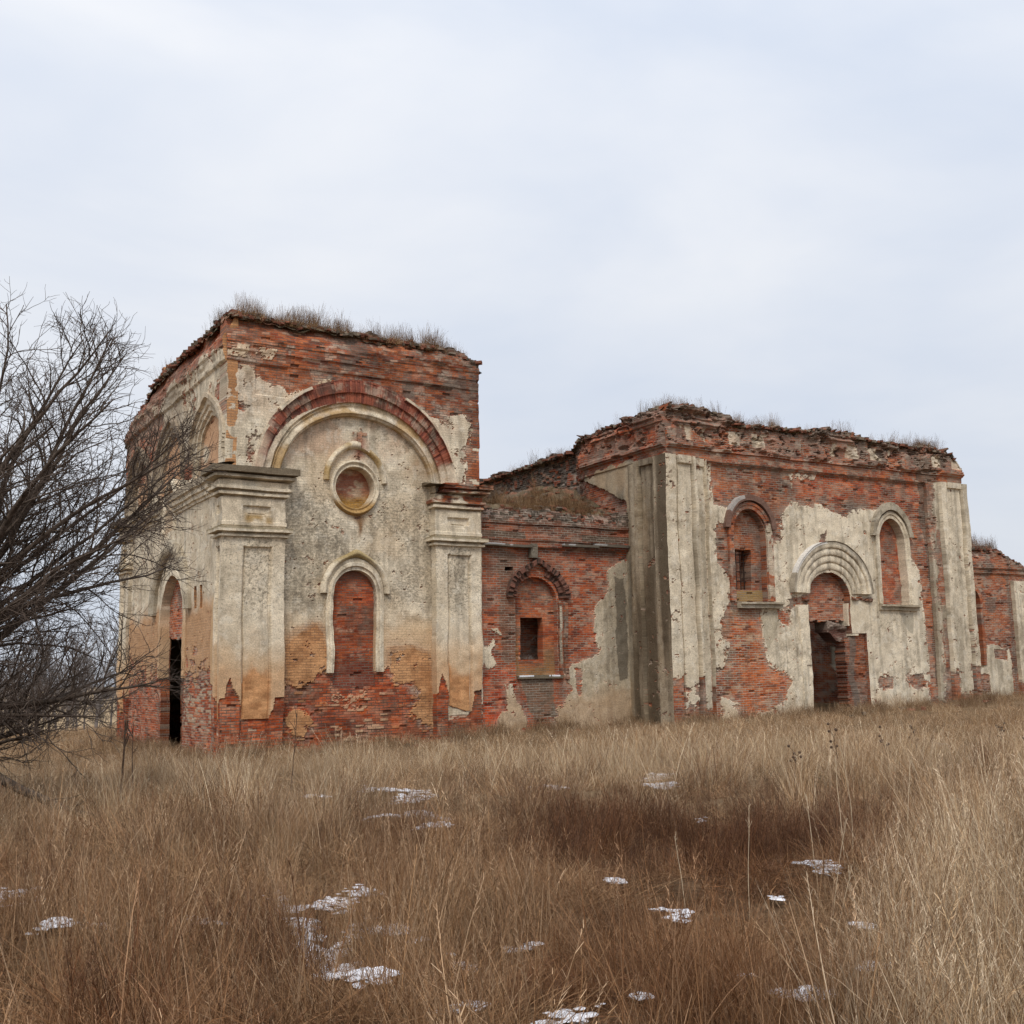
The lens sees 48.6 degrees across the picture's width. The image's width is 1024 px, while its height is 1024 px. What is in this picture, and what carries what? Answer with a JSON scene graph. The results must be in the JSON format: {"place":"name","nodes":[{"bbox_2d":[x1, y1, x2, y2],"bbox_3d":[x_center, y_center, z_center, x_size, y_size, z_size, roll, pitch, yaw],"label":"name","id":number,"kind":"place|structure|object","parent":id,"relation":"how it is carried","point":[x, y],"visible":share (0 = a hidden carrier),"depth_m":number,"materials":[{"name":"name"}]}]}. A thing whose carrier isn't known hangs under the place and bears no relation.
{"place":"outdoors","nodes":[
{"label":"outdoors","id":0,"kind":"place"},
{"bbox_2d":[0,687,1023,1023],"bbox_3d":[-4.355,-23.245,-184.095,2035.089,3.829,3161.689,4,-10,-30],"label":"ground","id":1,"kind":"structure","parent":0,"point":[692,905],"depth_m":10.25,"materials":[{"name":"brown plant"}]},
{"bbox_2d":[4,660,29,722],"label":"tree","id":2,"kind":"object","parent":1,"relation":"on","point":[16,685],"visible":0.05,"depth_m":94.12,"materials":[{"name":"grey plant"}]},
{"bbox_2d":[0,676,49,736],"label":"shrub","id":3,"kind":"object","parent":1,"relation":"on","point":[17,711],"visible":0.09,"depth_m":50.55,"materials":[{"name":"brown plant"}]},
{"bbox_2d":[0,614,51,730],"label":"tree","id":4,"kind":"object","parent":1,"relation":"on","point":[21,659],"visible":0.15,"depth_m":86.52,"materials":[{"name":"brown plant"}]},
{"bbox_2d":[0,668,83,742],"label":"shrub","id":5,"kind":"object","parent":1,"relation":"on","point":[40,694],"visible":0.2,"depth_m":45.65,"materials":[{"name":"brown plant"}]},
{"bbox_2d":[24,671,65,729],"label":"tree","id":6,"kind":"object","parent":1,"relation":"on","point":[43,711],"visible":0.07,"depth_m":91.97,"materials":[{"name":"plant"}]},
{"bbox_2d":[0,773,95,817],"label":"fallen branch","id":7,"kind":"object","parent":1,"relation":"on","point":[12,784],"visible":0.3,"depth_m":15.37,"materials":[{"name":"brown wood"}]},
{"bbox_2d":[15,639,81,731],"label":"tree","id":8,"kind":"object","parent":1,"relation":"on","point":[51,667],"visible":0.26,"depth_m":80.49,"materials":[{"name":"grey plant"}]},
{"bbox_2d":[21,622,84,723],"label":"tree","id":9,"kind":"object","parent":1,"relation":"on","point":[48,667],"visible":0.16,"depth_m":89.82,"materials":[{"name":"brown plant"}]},
{"bbox_2d":[57,675,97,729],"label":"tree","id":10,"kind":"object","parent":1,"relation":"on","point":[69,689],"visible":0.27,"depth_m":79.54,"materials":[{"name":"grey plant"}]},
{"bbox_2d":[57,640,100,730],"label":"tree","id":11,"kind":"object","parent":1,"relation":"on","point":[79,645],"visible":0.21,"depth_m":98.46,"materials":[{"name":"grey plant"}]},
{"bbox_2d":[53,609,106,730],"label":"tree","id":12,"kind":"object","parent":1,"relation":"on","point":[84,635],"visible":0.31,"depth_m":109.36,"materials":[{"name":"brown plant"}]},
{"bbox_2d":[65,651,108,728],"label":"tree","id":13,"kind":"object","parent":1,"relation":"on","point":[84,683],"visible":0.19,"depth_m":104.48,"materials":[{"name":"plant"}]},
{"bbox_2d":[79,614,118,728],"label":"tree","id":14,"kind":"object","parent":1,"relation":"on","point":[101,686],"visible":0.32,"depth_m":92.96,"materials":[{"name":"plant"}]},
{"bbox_2d":[83,684,114,727],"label":"tree","id":15,"kind":"object","parent":1,"relation":"on","point":[106,715],"visible":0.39,"depth_m":94.42,"materials":[{"name":"plant"}]},
{"bbox_2d":[91,646,116,725],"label":"tree","id":16,"kind":"object","parent":1,"relation":"on","point":[111,713],"visible":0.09,"depth_m":106.09,"materials":[{"name":"plant"}]},
{"bbox_2d":[109,680,116,719],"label":"tree","id":17,"kind":"object","parent":1,"relation":"on","point":[114,704],"visible":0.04,"depth_m":94.33,"materials":[{"name":"plant"}]},
{"bbox_2d":[0,276,231,785],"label":"bare tree","id":18,"kind":"object","parent":1,"relation":"on","point":[21,608],"visible":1,"depth_m":17.01,"materials":[{"name":"brown plant"}]},
{"bbox_2d":[120,721,129,792],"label":"dead weed","id":19,"kind":"object","parent":1,"relation":"on","point":[124,746],"visible":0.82,"depth_m":18.28,"materials":[{"name":"brown plant"}]},
{"bbox_2d":[126,722,137,791],"bbox_3d":[-6.161,4.019,18.304,0.217,1.278,0.120,-6,-9,29],"label":"dead weed","id":20,"kind":"object","parent":1,"relation":"on","point":[132,750],"visible":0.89,"depth_m":18.31,"materials":[{"name":"brown plant"}]},
{"bbox_2d":[290,703,300,783],"bbox_3d":[-3.381,3.734,17.629,0.185,1.510,0.100,-4,-9,18],"label":"dead weed","id":21,"kind":"object","parent":1,"relation":"on","point":[295,739],"visible":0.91,"depth_m":17.66,"materials":[{"name":"brown plant"}]},
{"bbox_2d":[0,743,946,1023],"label":"snow","id":22,"kind":"structure","parent":1,"relation":"on","point":[562,1013],"depth_m":7.50,"materials":[{"name":"white snow"}]},
{"bbox_2d":[112,309,1023,759],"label":"ruined church","id":23,"kind":"structure","parent":1,"relation":"on","point":[358,549],"depth_m":39.29,"materials":[{"name":"brick"}]},
{"bbox_2d":[148,539,191,748],"bbox_3d":[-11.164,4.648,38.678,1.471,7.426,5.108,4,-10,-30],"label":"west doorway","id":24,"kind":"structure","parent":23,"relation":"in","point":[172,616],"depth_m":39.36,"materials":[{"name":"beige paint"}]},
{"bbox_2d":[320,550,389,689],"bbox_3d":[-4.986,3.443,35.820,2.393,4.518,0.589,4,-10,-30],"label":"bricked window","id":25,"kind":"structure","parent":23,"relation":"in","point":[349,605],"depth_m":35.87,"materials":[{"name":"red brick"}]},
{"bbox_2d":[506,543,571,678],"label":"barred window","id":26,"kind":"structure","parent":23,"relation":"in","point":[534,627],"depth_m":39.67,"materials":[{"name":"red brick"}]},
{"bbox_2d":[723,494,784,608],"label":"barred window","id":27,"kind":"structure","parent":23,"relation":"in","point":[743,533],"depth_m":41.71,"materials":[{"name":"brick"}]},
{"bbox_2d":[790,541,873,711],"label":"south doorway","id":28,"kind":"structure","parent":23,"relation":"in","point":[826,606],"depth_m":43.41,"materials":[{"name":"beige paint"}]},
{"bbox_2d":[870,502,921,610],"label":"bricked window","id":29,"kind":"structure","parent":23,"relation":"in","point":[892,547],"depth_m":45.49,"materials":[{"name":"red brick"}]},
{"bbox_2d":[975,585,986,664],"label":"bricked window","id":30,"kind":"structure","parent":23,"relation":"in","point":[979,600],"depth_m":52.02,"materials":[{"name":"red brick"}]},
{"bbox_2d":[221,698,990,757],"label":"fallen bricks","id":31,"kind":"object","parent":1,"relation":"on","point":[699,724],"visible":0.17,"depth_m":38.55,"materials":[{"name":"red brick"}]},
{"bbox_2d":[674,835,684,904],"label":"dry stalk","id":32,"kind":"object","parent":1,"relation":"on","point":[679,866],"visible":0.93,"depth_m":8.29,"materials":[{"name":"brown plant"}]},
{"bbox_2d":[747,804,751,914],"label":"dry stalk","id":33,"kind":"object","parent":1,"relation":"on","point":[748,861],"visible":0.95,"depth_m":8.12,"materials":[{"name":"brown plant"}]},
{"bbox_2d":[787,744,801,796],"bbox_3d":[4.185,3.845,16.681,0.210,0.836,0.115,-4,-9,20],"label":"burr weed","id":34,"kind":"object","parent":1,"relation":"on","point":[799,752],"visible":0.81,"depth_m":16.70,"materials":[{"name":"brown plant"}]},
{"bbox_2d":[804,792,816,875],"bbox_3d":[2.322,2.597,8.810,0.044,0.801,0.126,1,-9,-16],"label":"dry stalk","id":35,"kind":"object","parent":1,"relation":"on","point":[810,828],"visible":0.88,"depth_m":8.82,"materials":[{"name":"beige plant"}]},
{"bbox_2d":[827,722,840,773],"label":"burr weed","id":36,"kind":"object","parent":1,"relation":"on","point":[835,729],"visible":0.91,"depth_m":17.71,"materials":[{"name":"brown plant"}]},
{"bbox_2d":[834,760,844,861],"bbox_3d":[2.659,2.467,9.189,0.023,0.946,0.109,-1,-8,-1],"label":"dry stalk","id":37,"kind":"object","parent":1,"relation":"on","point":[838,799],"visible":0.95,"depth_m":9.21,"materials":[{"name":"beige plant"}]},
{"bbox_2d":[833,818,847,913],"bbox_3d":[2.269,2.488,7.820,0.161,0.736,0.048,-8,-11,41],"label":"dry stalk","id":38,"kind":"object","parent":1,"relation":"on","point":[839,859],"visible":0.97,"depth_m":7.83,"materials":[{"name":"beige plant"}]},
{"bbox_2d":[829,865,852,961],"bbox_3d":[1.931,2.427,6.704,0.202,0.672,0.056,-3,-8,15],"label":"dry stalk","id":39,"kind":"object","parent":1,"relation":"on","point":[845,895],"visible":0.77,"depth_m":6.71,"materials":[{"name":"beige plant"}]},
{"bbox_2d":[837,735,853,858],"bbox_3d":[2.772,2.397,9.391,0.088,1.075,0.041,0,-8,-7],"label":"dry stalk","id":40,"kind":"object","parent":1,"relation":"on","point":[848,791],"visible":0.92,"depth_m":9.40,"materials":[{"name":"beige plant"}]},
{"bbox_2d":[878,725,889,763],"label":"burr weed","id":41,"kind":"object","parent":1,"relation":"on","point":[880,740],"visible":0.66,"depth_m":19.21,"materials":[{"name":"brown plant"}]},
{"bbox_2d":[907,757,911,857],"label":"dry stalk","id":42,"kind":"object","parent":1,"relation":"on","point":[908,791],"visible":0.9,"depth_m":9.36,"materials":[{"name":"beige plant"}]},
{"bbox_2d":[930,926,944,1023],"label":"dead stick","id":43,"kind":"object","parent":1,"relation":"on","point":[934,949],"visible":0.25,"depth_m":5.46,"materials":[{"name":"brown plant"}]},
{"bbox_2d":[995,722,1004,743],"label":"burr weed","id":44,"kind":"object","parent":1,"relation":"on","point":[1000,729],"visible":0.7,"depth_m":22.20,"materials":[{"name":"brown plant"}]},
{"bbox_2d":[0,0,1023,687],"label":"sky","id":45,"kind":"structure","parent":0,"point":[810,213],"materials":[{"name":"white"}]},
{"bbox_2d":[146,291,997,549],"label":"rooftop grass","id":46,"kind":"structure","parent":0,"point":[530,502],"depth_m":40.24,"materials":[{"name":"brown plant"}]}
]}

